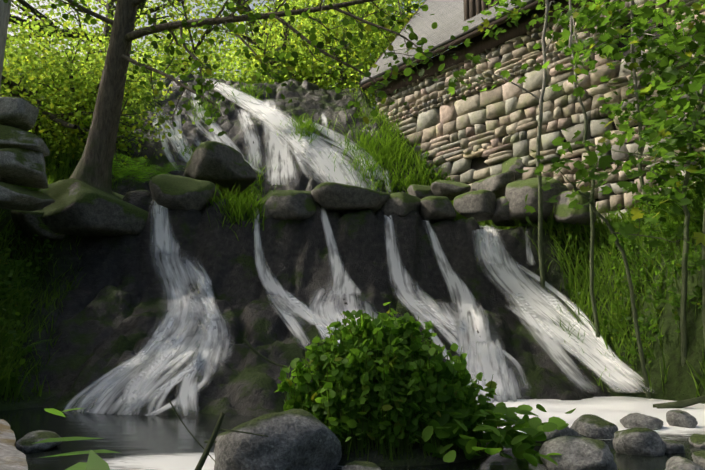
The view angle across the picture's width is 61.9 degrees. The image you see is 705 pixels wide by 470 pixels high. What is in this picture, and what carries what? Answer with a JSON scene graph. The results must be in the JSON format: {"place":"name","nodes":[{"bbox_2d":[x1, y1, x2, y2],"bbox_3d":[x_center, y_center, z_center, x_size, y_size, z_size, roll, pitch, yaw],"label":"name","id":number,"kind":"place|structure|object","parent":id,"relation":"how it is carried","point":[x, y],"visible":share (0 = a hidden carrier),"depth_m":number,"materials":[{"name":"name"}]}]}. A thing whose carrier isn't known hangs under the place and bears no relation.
{"place":"outdoors","nodes":[
{"label":"outdoors","id":0,"kind":"place"},
{"bbox_2d":[7,0,450,107],"label":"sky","id":1,"kind":"structure","parent":0,"point":[256,2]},
{"bbox_2d":[0,72,704,466],"bbox_3d":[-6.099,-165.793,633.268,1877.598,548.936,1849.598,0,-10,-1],"label":"terrain","id":2,"kind":"structure","parent":0,"point":[114,302],"depth_m":8.95,"materials":[{"name":"grey stone"}]},
{"bbox_2d":[0,0,11,87],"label":"birch tree","id":3,"kind":"object","parent":2,"relation":"on","point":[5,8],"visible":1,"depth_m":10.04,"materials":[{"name":"grey plant"}]},
{"bbox_2d":[0,419,27,469],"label":"rock","id":4,"kind":"object","parent":2,"relation":"on","point":[12,457],"visible":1,"depth_m":1.09,"materials":[{"name":"stone"}]},
{"bbox_2d":[32,408,119,469],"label":"leaves","id":5,"kind":"object","parent":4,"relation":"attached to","point":[95,461],"visible":1,"depth_m":1.50,"materials":[{"name":"green plant"}]},
{"bbox_2d":[0,97,54,210],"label":"stacked rocks","id":6,"kind":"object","parent":2,"relation":"on","point":[23,152],"depth_m":8.14,"materials":[{"name":"grey stone"}]},
{"bbox_2d":[3,0,454,193],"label":"tree","id":7,"kind":"object","parent":2,"relation":"on","point":[93,168],"depth_m":8.79,"materials":[{"name":"green plant"}]},
{"bbox_2d":[0,0,463,181],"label":"trees","id":8,"kind":"object","parent":2,"relation":"on","point":[89,81],"depth_m":18.51,"materials":[{"name":"green plant"}]},
{"bbox_2d":[214,409,341,469],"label":"boulder","id":9,"kind":"object","parent":2,"relation":"on","point":[298,439],"visible":0.98,"depth_m":3.16,"materials":[{"name":"grey stone"}]},
{"bbox_2d":[11,141,595,240],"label":"rocks","id":10,"kind":"object","parent":2,"relation":"on","point":[78,207],"visible":0.73,"depth_m":9.86,"materials":[{"name":"grey stone"}]},
{"bbox_2d":[0,153,703,382],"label":"ferns","id":11,"kind":"object","parent":2,"relation":"on","point":[118,173],"visible":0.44,"depth_m":9.52,"materials":[{"name":"green plant"}]},
{"bbox_2d":[0,60,704,402],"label":"grass","id":12,"kind":"structure","parent":2,"relation":"on","point":[240,204],"depth_m":9.58,"materials":[{"name":"green plant"}]},
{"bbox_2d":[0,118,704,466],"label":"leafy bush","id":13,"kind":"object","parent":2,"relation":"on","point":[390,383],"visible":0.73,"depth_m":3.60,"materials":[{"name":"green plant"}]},
{"bbox_2d":[64,78,652,415],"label":"water cascade","id":14,"kind":"object","parent":2,"relation":"on","point":[484,356],"visible":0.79,"depth_m":8.53,"materials":[{"name":"white liquid"}]},
{"bbox_2d":[432,0,704,398],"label":"sapling trees","id":15,"kind":"object","parent":2,"relation":"on","point":[591,159],"depth_m":7.62,"materials":[{"name":"green plant"}]},
{"bbox_2d":[462,0,704,231],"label":"leaves","id":16,"kind":"object","parent":15,"relation":"attached to","point":[645,78],"visible":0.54,"depth_m":8.86,"materials":[{"name":"green plant"}]},
{"bbox_2d":[0,396,704,469],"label":"pond water","id":17,"kind":"structure","parent":0,"point":[151,442],"depth_m":4.61,"materials":[{"name":"grey liquid"}]},
{"bbox_2d":[16,410,704,469],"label":"river rocks","id":18,"kind":"object","parent":17,"relation":"in","point":[575,446],"visible":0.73,"depth_m":3.77,"materials":[{"name":"grey stone"}]},
{"bbox_2d":[168,338,704,469],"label":"fallen branches","id":19,"kind":"object","parent":17,"relation":"on","point":[675,404],"visible":0.65,"depth_m":3.17,"materials":[{"name":"brown wood"}]},
{"bbox_2d":[375,0,704,225],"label":"stone wall","id":20,"kind":"structure","parent":0,"point":[513,108],"depth_m":12.23,"materials":[{"name":"beige stone"}]},
{"bbox_2d":[359,0,534,84],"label":"building wall","id":21,"kind":"structure","parent":20,"relation":"on","point":[448,17],"depth_m":15.17,"materials":[{"name":"white paint"}]},
{"bbox_2d":[358,0,594,97],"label":"roof","id":22,"kind":"structure","parent":20,"relation":"attached to","point":[479,44],"depth_m":13.45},
{"bbox_2d":[463,143,501,158],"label":"stone lintel","id":23,"kind":"structure","parent":20,"relation":"in","point":[475,154],"depth_m":13.07,"materials":[{"name":"beige stone"}]}
]}

